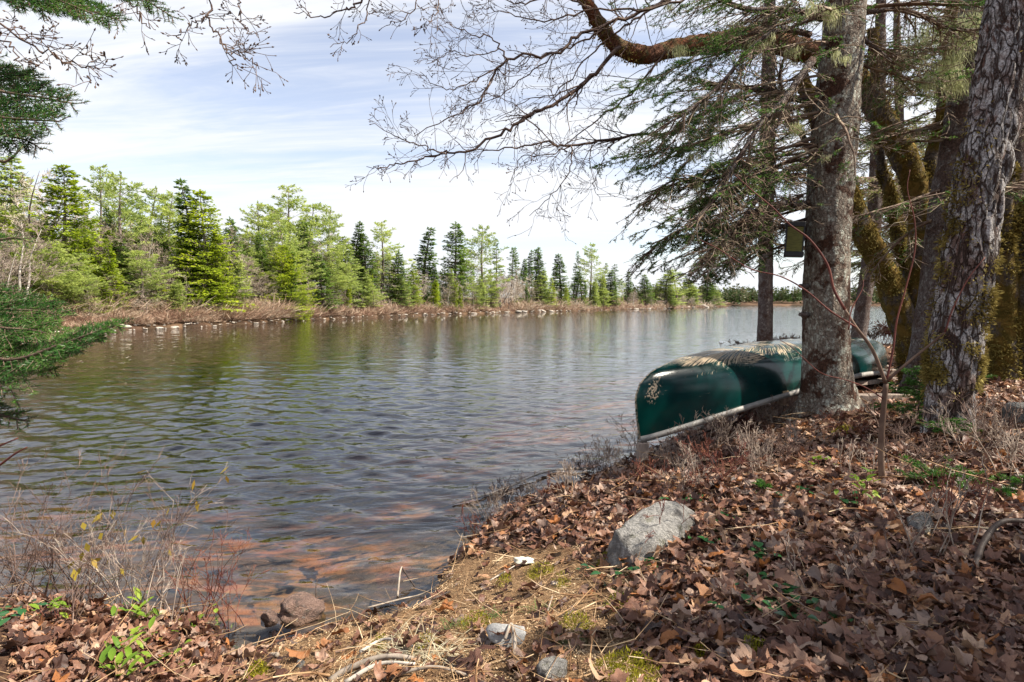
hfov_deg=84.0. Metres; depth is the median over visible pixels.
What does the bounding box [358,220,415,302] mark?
pine tree
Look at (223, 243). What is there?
bare tree
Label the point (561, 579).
moss patch
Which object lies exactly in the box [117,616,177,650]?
plant
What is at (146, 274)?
pine tree
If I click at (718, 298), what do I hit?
spruce tree
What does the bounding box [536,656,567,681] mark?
rock
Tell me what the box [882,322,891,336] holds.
shrub
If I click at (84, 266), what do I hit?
pine tree
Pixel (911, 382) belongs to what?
fir seedling
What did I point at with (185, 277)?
bare tree
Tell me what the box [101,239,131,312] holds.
spruce tree
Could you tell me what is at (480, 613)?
moss patch
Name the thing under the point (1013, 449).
shrub
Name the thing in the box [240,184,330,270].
pine tree
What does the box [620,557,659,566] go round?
plant
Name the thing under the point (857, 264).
spruce tree
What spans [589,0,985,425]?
spruce tree
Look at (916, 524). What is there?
rock
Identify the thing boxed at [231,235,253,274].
bare tree
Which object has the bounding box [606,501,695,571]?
rock
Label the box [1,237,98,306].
pine tree
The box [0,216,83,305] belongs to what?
bare tree
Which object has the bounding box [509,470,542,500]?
shrub
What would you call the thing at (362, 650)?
stick
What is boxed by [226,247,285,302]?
bare tree
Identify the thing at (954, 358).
maple tree
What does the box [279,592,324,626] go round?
rock
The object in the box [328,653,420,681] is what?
stick
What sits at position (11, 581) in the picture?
shrub
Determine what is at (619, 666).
moss patch
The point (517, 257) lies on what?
spruce tree
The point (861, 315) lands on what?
spruce tree
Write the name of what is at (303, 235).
spruce tree
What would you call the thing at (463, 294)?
bare tree
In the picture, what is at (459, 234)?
spruce tree
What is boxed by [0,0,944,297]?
sky
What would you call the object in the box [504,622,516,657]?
stick
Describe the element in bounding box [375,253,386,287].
spruce tree
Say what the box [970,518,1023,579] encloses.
stick
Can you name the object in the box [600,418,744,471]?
stick
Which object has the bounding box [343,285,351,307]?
spruce tree
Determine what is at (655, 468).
shrub
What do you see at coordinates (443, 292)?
bare tree
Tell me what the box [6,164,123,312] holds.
spruce tree
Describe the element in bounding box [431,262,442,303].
spruce tree
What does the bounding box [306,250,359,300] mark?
pine tree
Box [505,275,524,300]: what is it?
bare tree
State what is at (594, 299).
spruce tree
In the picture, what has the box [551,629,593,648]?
grass tuft
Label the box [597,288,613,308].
pine tree
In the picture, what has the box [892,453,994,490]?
fir seedling
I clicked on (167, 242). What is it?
spruce tree
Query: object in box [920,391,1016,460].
shrub
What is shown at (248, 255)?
spruce tree
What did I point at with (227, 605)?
shrub
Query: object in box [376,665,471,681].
stick
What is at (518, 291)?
bare tree
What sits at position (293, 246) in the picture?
pine tree
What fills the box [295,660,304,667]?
rock
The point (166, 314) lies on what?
undergrowth
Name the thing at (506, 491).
shrub
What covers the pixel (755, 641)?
moss patch
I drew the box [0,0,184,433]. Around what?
fir tree
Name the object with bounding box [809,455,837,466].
plant
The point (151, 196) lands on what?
pine tree
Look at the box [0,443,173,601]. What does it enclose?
shrub
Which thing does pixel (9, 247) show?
spruce tree
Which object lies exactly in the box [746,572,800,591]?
plant
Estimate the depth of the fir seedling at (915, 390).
4.77 m
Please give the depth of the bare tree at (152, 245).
33.08 m
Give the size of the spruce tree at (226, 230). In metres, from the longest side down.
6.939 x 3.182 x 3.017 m
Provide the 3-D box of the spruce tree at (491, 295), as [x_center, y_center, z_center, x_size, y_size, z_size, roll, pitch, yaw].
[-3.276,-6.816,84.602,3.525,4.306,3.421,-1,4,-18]
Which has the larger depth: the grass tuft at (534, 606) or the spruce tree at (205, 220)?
the spruce tree at (205, 220)
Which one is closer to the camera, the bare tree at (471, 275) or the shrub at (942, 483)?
the shrub at (942, 483)
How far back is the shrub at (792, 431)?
3.39 m
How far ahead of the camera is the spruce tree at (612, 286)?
123.56 m
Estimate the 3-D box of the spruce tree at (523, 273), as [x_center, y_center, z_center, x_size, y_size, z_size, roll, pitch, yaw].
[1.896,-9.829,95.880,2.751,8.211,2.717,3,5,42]
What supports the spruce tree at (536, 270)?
on the ground
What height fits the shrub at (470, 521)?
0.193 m
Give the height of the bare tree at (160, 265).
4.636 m
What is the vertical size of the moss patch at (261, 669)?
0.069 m
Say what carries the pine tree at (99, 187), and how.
on the ground
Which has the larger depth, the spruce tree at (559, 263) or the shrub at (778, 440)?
the spruce tree at (559, 263)
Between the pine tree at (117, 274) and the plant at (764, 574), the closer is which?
the plant at (764, 574)
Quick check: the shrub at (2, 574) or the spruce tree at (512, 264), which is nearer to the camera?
the shrub at (2, 574)
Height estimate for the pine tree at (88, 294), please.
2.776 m
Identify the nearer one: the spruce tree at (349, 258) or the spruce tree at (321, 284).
the spruce tree at (321, 284)
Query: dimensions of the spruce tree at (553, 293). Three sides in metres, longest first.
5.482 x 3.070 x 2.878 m
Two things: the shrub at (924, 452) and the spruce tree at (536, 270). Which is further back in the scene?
the spruce tree at (536, 270)
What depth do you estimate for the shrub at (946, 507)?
1.77 m
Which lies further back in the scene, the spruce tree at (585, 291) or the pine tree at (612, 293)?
the pine tree at (612, 293)
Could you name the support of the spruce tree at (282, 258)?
on the ground
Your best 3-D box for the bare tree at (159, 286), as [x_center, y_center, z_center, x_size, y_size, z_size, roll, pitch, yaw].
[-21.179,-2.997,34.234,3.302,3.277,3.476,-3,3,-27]
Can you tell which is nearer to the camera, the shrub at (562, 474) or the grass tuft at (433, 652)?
the grass tuft at (433, 652)
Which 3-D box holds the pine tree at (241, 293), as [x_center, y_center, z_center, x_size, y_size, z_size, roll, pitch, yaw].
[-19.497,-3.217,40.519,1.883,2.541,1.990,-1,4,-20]
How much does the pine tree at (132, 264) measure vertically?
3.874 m
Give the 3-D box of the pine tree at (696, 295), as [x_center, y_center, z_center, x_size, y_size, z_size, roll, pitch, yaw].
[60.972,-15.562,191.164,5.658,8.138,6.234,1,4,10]
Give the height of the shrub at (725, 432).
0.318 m
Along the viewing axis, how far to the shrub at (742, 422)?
4.37 m
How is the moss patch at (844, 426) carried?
on the ground
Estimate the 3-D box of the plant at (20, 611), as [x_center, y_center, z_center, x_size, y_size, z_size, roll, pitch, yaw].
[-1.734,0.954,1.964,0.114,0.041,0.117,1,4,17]
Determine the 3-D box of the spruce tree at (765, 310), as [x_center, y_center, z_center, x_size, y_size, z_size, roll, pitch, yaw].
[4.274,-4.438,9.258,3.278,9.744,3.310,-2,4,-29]
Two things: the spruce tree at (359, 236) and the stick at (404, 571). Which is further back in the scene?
the spruce tree at (359, 236)
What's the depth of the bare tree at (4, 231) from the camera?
24.09 m
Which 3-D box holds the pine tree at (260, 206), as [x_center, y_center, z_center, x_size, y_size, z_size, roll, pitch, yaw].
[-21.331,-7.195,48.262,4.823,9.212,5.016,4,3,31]
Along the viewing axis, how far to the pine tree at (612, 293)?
123.15 m
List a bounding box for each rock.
[260,610,281,628]
[267,652,279,656]
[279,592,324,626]
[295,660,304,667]
[486,623,525,647]
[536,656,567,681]
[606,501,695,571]
[687,425,704,429]
[907,512,933,534]
[1000,402,1023,424]
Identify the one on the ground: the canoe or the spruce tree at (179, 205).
the spruce tree at (179, 205)
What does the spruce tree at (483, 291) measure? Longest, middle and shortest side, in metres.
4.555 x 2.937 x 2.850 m
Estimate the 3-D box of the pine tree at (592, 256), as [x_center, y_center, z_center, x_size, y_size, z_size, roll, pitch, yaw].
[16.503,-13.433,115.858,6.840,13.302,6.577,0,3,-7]
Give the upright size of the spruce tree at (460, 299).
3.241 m
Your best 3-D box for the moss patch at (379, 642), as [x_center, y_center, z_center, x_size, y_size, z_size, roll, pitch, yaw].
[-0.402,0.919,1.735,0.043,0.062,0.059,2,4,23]
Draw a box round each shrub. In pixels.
[0,438,27,465]
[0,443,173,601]
[0,447,97,611]
[0,497,124,597]
[0,507,187,606]
[0,509,87,595]
[0,519,97,595]
[37,551,125,627]
[44,479,138,599]
[59,464,229,603]
[93,530,187,625]
[107,478,268,616]
[161,530,251,623]
[185,564,270,631]
[454,504,489,536]
[461,480,518,522]
[472,474,523,513]
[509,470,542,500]
[539,474,562,496]
[544,458,586,492]
[554,437,619,475]
[581,434,651,473]
[603,413,653,451]
[620,493,706,542]
[629,456,673,478]
[646,432,693,469]
[656,413,738,461]
[657,440,710,491]
[674,430,767,488]
[678,407,752,446]
[717,408,764,437]
[724,416,776,474]
[727,339,747,345]
[742,402,784,427]
[759,425,808,467]
[766,395,800,419]
[773,333,795,339]
[780,417,833,444]
[781,532,856,593]
[814,521,926,586]
[819,405,873,439]
[836,433,928,477]
[850,318,889,340]
[862,390,974,478]
[869,310,892,343]
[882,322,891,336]
[891,456,992,558]
[916,456,1016,529]
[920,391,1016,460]
[945,382,1023,448]
[946,407,1023,480]
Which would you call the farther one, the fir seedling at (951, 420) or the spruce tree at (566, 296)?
the spruce tree at (566, 296)
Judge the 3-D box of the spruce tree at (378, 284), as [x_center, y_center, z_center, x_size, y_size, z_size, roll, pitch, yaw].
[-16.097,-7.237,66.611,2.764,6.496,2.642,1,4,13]
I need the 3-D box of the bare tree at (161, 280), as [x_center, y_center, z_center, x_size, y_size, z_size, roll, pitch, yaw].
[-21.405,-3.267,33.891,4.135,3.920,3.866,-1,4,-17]
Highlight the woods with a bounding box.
[623,281,880,303]
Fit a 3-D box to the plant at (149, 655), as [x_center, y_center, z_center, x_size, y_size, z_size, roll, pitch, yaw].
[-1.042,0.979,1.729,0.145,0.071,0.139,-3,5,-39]
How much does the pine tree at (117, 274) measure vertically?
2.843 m
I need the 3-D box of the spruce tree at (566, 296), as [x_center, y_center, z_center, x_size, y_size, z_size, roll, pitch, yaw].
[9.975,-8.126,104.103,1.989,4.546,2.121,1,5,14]
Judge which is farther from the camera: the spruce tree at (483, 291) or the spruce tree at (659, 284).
the spruce tree at (659, 284)
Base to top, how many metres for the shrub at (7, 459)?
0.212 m
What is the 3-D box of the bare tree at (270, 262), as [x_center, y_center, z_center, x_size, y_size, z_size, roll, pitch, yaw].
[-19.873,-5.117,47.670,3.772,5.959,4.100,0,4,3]
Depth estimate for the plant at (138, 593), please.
2.04 m
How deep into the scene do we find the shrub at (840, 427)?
3.38 m
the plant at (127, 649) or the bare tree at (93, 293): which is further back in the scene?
the bare tree at (93, 293)
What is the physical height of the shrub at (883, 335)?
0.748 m
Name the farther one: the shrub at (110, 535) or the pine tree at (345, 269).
the pine tree at (345, 269)
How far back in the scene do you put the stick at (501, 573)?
2.33 m
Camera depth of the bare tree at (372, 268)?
64.80 m
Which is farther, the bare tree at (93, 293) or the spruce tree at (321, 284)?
the spruce tree at (321, 284)
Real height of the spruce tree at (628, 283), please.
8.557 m
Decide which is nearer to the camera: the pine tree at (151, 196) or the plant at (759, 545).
the plant at (759, 545)
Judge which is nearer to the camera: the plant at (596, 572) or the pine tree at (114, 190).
the plant at (596, 572)
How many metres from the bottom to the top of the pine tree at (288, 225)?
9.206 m
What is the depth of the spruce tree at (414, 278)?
66.55 m
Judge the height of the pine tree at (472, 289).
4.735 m
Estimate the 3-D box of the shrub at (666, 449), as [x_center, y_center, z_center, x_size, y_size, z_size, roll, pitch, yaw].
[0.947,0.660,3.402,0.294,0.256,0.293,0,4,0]
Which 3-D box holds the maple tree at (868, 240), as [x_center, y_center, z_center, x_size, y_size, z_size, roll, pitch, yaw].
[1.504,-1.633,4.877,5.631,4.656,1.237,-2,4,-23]
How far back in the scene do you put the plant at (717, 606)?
1.62 m
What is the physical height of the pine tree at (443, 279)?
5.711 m
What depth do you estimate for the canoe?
4.13 m
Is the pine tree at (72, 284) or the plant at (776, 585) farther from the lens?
the pine tree at (72, 284)
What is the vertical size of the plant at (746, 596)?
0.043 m
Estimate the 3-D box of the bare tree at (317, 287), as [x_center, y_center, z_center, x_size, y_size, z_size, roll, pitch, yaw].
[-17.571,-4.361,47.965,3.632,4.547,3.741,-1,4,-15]
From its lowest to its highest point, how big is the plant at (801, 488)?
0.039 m
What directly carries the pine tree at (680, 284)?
on the ground
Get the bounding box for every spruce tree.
[0,156,47,248]
[0,210,15,265]
[2,228,18,275]
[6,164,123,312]
[12,262,31,293]
[65,232,99,314]
[82,237,104,308]
[98,279,116,314]
[100,237,153,311]
[101,207,117,249]
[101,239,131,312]
[105,230,132,297]
[122,230,146,299]
[131,217,149,297]
[151,231,174,297]
[161,189,254,311]
[161,279,189,309]
[166,281,185,319]
[170,177,210,306]
[173,233,202,306]
[183,281,199,306]
[195,233,239,308]
[200,259,223,306]
[220,217,252,302]
[220,252,258,309]
[241,234,251,299]
[252,233,273,303]
[252,245,323,321]
[278,251,302,316]
[294,221,311,304]
[296,287,314,317]
[305,253,343,310]
[330,236,377,307]
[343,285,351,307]
[346,221,366,301]
[351,233,385,303]
[356,270,375,308]
[370,252,381,298]
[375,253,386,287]
[382,251,417,306]
[384,251,392,299]
[390,273,413,308]
[406,264,424,305]
[412,227,441,303]
[424,291,429,306]
[429,279,439,305]
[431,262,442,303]
[431,282,442,306]
[435,221,478,303]
[445,269,456,304]
[449,280,458,310]
[456,287,462,308]
[457,269,468,302]
[471,272,477,300]
[474,279,489,308]
[483,281,498,307]
[489,239,504,304]
[506,247,517,302]
[508,247,520,300]
[517,259,530,301]
[523,250,534,298]
[525,287,530,304]
[529,271,555,305]
[531,247,544,280]
[531,249,548,299]
[546,278,557,305]
[550,262,562,305]
[551,254,572,305]
[562,284,570,306]
[567,272,587,303]
[571,263,577,296]
[573,251,585,301]
[582,281,588,305]
[588,285,601,305]
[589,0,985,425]
[591,275,611,307]
[591,280,601,304]
[604,270,619,305]
[607,264,623,301]
[622,272,632,303]
[635,275,655,305]
[642,0,879,341]
[650,270,687,305]
[652,286,658,304]
[675,278,702,304]
[697,283,716,303]
[703,283,726,305]
[774,0,937,337]
[786,0,1023,392]
[799,0,936,291]
[850,0,1023,287]
[873,86,986,340]
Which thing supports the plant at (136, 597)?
on the ground
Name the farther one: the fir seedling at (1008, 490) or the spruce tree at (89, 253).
the spruce tree at (89, 253)
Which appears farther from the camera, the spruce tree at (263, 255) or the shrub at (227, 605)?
the spruce tree at (263, 255)
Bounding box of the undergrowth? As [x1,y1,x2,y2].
[10,278,731,327]
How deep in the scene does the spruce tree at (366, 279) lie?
58.72 m
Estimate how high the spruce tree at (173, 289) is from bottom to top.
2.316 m
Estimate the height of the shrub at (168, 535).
0.610 m
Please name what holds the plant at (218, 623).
on the ground
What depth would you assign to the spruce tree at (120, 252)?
31.26 m
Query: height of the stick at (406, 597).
0.123 m
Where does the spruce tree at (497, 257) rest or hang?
on the ground
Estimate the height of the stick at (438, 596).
0.159 m
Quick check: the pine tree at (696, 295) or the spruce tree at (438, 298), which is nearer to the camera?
the spruce tree at (438, 298)
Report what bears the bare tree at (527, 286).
on the ground
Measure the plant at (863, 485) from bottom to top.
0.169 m
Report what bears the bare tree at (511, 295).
on the ground
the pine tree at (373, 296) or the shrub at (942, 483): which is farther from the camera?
the pine tree at (373, 296)
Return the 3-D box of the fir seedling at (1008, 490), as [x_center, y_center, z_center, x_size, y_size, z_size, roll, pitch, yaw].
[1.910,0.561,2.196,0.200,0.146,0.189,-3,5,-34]
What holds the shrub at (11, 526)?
on the ground
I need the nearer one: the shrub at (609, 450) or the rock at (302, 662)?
the rock at (302, 662)
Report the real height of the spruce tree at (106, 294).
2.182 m
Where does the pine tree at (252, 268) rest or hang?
on the ground
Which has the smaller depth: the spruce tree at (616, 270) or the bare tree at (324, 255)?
the bare tree at (324, 255)
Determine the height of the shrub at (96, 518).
0.641 m
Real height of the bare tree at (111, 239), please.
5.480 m
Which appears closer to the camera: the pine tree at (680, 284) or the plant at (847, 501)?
the plant at (847, 501)
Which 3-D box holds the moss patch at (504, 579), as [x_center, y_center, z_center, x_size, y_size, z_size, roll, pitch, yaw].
[-0.033,0.942,2.255,0.072,0.062,0.068,1,4,17]
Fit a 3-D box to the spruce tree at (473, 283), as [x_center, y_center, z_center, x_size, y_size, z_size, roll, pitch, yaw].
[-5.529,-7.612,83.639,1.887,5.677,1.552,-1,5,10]
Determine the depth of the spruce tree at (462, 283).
84.02 m
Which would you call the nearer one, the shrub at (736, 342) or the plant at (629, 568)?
the plant at (629, 568)
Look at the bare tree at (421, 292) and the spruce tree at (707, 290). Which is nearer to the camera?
the bare tree at (421, 292)
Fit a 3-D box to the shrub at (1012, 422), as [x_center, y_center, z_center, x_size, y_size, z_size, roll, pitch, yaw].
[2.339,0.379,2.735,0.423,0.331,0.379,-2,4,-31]
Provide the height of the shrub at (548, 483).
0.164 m
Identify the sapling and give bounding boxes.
[701,170,984,480]
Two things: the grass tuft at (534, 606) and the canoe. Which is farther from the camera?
the canoe
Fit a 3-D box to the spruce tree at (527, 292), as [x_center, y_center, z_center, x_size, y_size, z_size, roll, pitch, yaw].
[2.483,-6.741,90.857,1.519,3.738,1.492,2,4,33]
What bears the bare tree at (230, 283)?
on the ground
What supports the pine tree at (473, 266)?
on the ground
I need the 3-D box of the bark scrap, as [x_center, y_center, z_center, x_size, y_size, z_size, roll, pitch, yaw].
[0.053,0.937,2.418,0.098,0.036,0.056,0,4,0]
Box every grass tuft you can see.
[343,614,475,675]
[395,633,477,666]
[436,616,475,629]
[466,604,506,621]
[508,598,555,612]
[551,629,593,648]
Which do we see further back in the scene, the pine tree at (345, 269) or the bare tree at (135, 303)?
the pine tree at (345, 269)
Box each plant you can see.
[0,599,48,613]
[0,606,25,627]
[29,596,70,622]
[99,645,170,675]
[104,631,143,664]
[111,587,162,621]
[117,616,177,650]
[122,590,163,606]
[141,639,194,667]
[179,604,217,628]
[213,615,233,629]
[574,563,626,585]
[615,563,657,577]
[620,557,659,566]
[659,493,702,503]
[677,601,749,618]
[688,529,719,545]
[715,508,741,522]
[741,594,807,618]
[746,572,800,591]
[748,541,784,558]
[750,583,796,613]
[754,567,794,591]
[762,589,822,613]
[775,485,813,496]
[808,611,853,624]
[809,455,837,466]
[834,467,880,510]
[839,491,859,505]
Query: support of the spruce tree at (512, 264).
on the ground
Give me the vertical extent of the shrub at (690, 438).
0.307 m
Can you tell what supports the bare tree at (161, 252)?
on the ground
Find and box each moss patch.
[242,658,270,680]
[372,633,386,648]
[412,630,440,653]
[456,609,493,629]
[495,572,511,586]
[524,561,553,578]
[552,571,570,587]
[557,608,593,631]
[593,646,661,681]
[603,591,627,610]
[694,640,705,657]
[740,634,768,655]
[834,423,853,431]
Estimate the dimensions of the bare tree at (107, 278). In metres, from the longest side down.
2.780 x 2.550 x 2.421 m
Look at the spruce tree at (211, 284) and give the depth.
35.90 m
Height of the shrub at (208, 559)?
0.430 m
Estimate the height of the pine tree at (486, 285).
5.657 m
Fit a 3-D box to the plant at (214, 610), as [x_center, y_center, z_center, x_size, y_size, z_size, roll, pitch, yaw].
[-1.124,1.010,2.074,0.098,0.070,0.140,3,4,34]
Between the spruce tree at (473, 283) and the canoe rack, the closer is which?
the canoe rack
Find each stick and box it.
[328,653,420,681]
[344,660,414,681]
[359,637,415,653]
[367,576,452,607]
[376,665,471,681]
[396,566,401,596]
[402,567,414,586]
[408,591,449,608]
[452,467,590,504]
[490,565,514,580]
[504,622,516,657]
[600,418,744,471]
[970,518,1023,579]
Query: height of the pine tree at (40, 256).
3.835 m
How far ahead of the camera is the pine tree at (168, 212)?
37.52 m
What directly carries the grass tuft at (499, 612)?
on the ground
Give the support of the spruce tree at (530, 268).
on the ground
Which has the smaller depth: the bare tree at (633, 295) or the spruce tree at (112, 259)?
the spruce tree at (112, 259)
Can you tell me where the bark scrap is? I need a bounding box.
[513,556,534,564]
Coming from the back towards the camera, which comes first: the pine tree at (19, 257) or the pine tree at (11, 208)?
the pine tree at (11, 208)
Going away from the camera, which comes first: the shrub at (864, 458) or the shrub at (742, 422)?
the shrub at (864, 458)
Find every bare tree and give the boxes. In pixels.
[0,168,95,262]
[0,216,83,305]
[0,224,48,279]
[0,236,19,275]
[0,243,34,294]
[80,279,102,309]
[87,270,127,304]
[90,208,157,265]
[90,218,148,288]
[90,244,150,293]
[123,225,166,293]
[130,286,157,312]
[131,243,182,302]
[136,255,193,307]
[146,266,183,308]
[151,240,174,295]
[166,268,202,300]
[189,255,259,302]
[202,228,256,296]
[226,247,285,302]
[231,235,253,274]
[252,267,281,301]
[264,244,283,302]
[294,265,324,304]
[303,239,333,305]
[325,286,355,307]
[351,290,364,305]
[352,246,384,290]
[378,281,404,303]
[384,261,400,299]
[410,279,434,299]
[412,271,431,304]
[437,274,462,302]
[441,285,462,304]
[455,282,471,305]
[459,265,480,304]
[489,270,509,303]
[492,281,518,306]
[500,286,518,307]
[504,266,527,302]
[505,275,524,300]
[506,280,525,298]
[519,277,536,295]
[626,291,639,303]
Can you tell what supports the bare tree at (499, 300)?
on the ground
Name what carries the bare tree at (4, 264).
on the ground
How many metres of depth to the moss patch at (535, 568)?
2.27 m
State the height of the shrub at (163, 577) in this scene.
0.360 m
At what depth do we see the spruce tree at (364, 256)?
60.95 m
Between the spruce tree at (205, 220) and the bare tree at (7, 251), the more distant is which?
the spruce tree at (205, 220)
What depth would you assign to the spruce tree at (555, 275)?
107.05 m
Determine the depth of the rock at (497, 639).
1.59 m
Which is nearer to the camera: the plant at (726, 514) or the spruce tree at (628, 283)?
the plant at (726, 514)
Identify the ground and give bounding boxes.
[0,295,1023,681]
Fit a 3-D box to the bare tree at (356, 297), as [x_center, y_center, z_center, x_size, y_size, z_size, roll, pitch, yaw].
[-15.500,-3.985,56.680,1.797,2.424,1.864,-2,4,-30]
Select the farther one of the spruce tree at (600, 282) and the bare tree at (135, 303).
the spruce tree at (600, 282)
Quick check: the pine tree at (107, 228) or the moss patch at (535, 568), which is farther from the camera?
the pine tree at (107, 228)
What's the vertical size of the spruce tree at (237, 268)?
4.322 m
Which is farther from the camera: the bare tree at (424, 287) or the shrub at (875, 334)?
the bare tree at (424, 287)
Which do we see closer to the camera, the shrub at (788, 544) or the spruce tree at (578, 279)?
the shrub at (788, 544)
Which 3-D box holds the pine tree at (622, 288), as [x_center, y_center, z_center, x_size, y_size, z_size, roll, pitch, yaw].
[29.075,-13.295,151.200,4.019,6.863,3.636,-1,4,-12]
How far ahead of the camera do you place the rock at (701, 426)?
5.41 m
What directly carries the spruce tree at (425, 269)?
on the ground
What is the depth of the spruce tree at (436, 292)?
71.12 m
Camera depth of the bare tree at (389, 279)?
67.06 m
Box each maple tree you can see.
[0,0,1023,436]
[345,0,959,382]
[984,161,1023,381]
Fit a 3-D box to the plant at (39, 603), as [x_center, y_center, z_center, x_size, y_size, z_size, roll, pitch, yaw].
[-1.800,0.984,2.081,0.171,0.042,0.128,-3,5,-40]
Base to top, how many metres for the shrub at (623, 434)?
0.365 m
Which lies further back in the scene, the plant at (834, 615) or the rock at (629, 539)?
the rock at (629, 539)
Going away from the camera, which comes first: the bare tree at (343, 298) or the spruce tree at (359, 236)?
the bare tree at (343, 298)
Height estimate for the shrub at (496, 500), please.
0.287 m
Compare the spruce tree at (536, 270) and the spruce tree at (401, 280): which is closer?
the spruce tree at (401, 280)
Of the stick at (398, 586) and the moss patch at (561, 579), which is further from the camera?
the stick at (398, 586)
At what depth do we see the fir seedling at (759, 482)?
2.51 m
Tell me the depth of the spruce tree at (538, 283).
95.89 m
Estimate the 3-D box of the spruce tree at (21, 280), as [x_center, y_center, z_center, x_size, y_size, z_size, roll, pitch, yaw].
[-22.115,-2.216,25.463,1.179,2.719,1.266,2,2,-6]
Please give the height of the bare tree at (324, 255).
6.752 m
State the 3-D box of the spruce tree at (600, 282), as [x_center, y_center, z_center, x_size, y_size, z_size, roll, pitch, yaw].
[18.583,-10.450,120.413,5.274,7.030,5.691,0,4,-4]
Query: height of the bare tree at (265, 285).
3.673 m
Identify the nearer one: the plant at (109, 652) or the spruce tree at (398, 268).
the plant at (109, 652)
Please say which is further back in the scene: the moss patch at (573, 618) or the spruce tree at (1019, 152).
the spruce tree at (1019, 152)
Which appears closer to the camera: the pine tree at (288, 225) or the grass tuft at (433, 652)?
the grass tuft at (433, 652)
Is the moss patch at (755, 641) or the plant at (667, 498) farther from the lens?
the plant at (667, 498)
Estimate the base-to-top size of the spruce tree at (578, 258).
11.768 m
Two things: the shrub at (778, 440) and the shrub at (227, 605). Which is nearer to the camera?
the shrub at (227, 605)
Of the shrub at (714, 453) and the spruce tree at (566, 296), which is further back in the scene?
the spruce tree at (566, 296)
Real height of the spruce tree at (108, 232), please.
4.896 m
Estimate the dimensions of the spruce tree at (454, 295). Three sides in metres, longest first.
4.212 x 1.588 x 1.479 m
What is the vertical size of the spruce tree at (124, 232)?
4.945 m
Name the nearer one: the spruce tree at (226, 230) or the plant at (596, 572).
the plant at (596, 572)
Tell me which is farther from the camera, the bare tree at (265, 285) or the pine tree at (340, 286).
the pine tree at (340, 286)
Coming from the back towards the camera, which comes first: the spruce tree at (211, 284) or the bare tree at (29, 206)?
the spruce tree at (211, 284)
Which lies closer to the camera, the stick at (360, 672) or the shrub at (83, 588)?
the stick at (360, 672)
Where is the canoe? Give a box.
[635,338,886,442]
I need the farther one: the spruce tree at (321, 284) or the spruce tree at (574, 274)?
the spruce tree at (574, 274)
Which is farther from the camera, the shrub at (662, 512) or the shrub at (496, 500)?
the shrub at (496, 500)
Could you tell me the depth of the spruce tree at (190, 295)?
35.26 m
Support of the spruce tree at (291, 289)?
on the ground
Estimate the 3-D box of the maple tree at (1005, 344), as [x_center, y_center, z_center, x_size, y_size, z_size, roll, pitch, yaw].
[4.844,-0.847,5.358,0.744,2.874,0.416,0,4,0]
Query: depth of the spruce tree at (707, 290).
214.91 m
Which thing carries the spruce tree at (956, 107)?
on the ground
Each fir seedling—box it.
[744,478,771,492]
[869,365,923,418]
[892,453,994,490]
[901,369,924,393]
[916,415,995,441]
[986,473,1023,496]
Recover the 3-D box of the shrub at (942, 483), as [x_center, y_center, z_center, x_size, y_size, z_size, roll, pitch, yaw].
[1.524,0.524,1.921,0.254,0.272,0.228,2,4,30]
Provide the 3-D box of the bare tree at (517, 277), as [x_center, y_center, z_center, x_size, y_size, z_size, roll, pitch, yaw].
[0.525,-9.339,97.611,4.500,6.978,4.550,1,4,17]
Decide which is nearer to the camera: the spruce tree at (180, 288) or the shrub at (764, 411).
the shrub at (764, 411)
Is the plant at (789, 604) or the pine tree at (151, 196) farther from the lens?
the pine tree at (151, 196)
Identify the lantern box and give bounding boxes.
[783,221,809,257]
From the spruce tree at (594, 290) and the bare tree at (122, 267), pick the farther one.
the spruce tree at (594, 290)
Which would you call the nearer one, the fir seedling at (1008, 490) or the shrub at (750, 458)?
the fir seedling at (1008, 490)
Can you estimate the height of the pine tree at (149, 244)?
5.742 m
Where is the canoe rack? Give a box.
[636,369,915,463]
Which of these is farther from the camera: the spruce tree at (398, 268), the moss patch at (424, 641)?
the spruce tree at (398, 268)
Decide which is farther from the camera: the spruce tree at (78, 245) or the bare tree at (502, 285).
the bare tree at (502, 285)
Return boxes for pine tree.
[0,205,44,258]
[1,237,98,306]
[7,239,61,297]
[10,238,74,290]
[23,250,87,309]
[37,252,112,310]
[60,267,110,313]
[68,164,144,247]
[70,170,160,303]
[70,217,117,258]
[90,186,194,274]
[97,267,139,306]
[104,249,186,313]
[112,259,162,308]
[124,190,202,293]
[133,220,164,285]
[232,204,316,292]
[234,278,250,300]
[235,200,295,291]
[238,256,279,302]
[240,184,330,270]
[243,246,275,299]
[251,213,325,293]
[273,202,352,282]
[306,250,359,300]
[308,207,349,304]
[317,260,347,303]
[334,262,359,306]
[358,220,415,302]
[359,283,388,307]
[405,278,422,304]
[437,267,447,304]
[448,224,513,304]
[462,277,484,308]
[475,272,499,302]
[577,243,609,306]
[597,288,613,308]
[606,290,621,306]
[617,279,626,298]
[663,268,691,301]
[685,285,701,303]
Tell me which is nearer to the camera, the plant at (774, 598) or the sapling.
the plant at (774, 598)
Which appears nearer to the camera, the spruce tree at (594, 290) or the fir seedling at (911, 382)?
the fir seedling at (911, 382)
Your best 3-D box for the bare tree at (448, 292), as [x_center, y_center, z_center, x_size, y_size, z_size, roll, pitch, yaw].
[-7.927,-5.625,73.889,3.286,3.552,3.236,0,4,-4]
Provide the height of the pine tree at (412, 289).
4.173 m
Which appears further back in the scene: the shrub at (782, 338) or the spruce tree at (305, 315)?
the spruce tree at (305, 315)

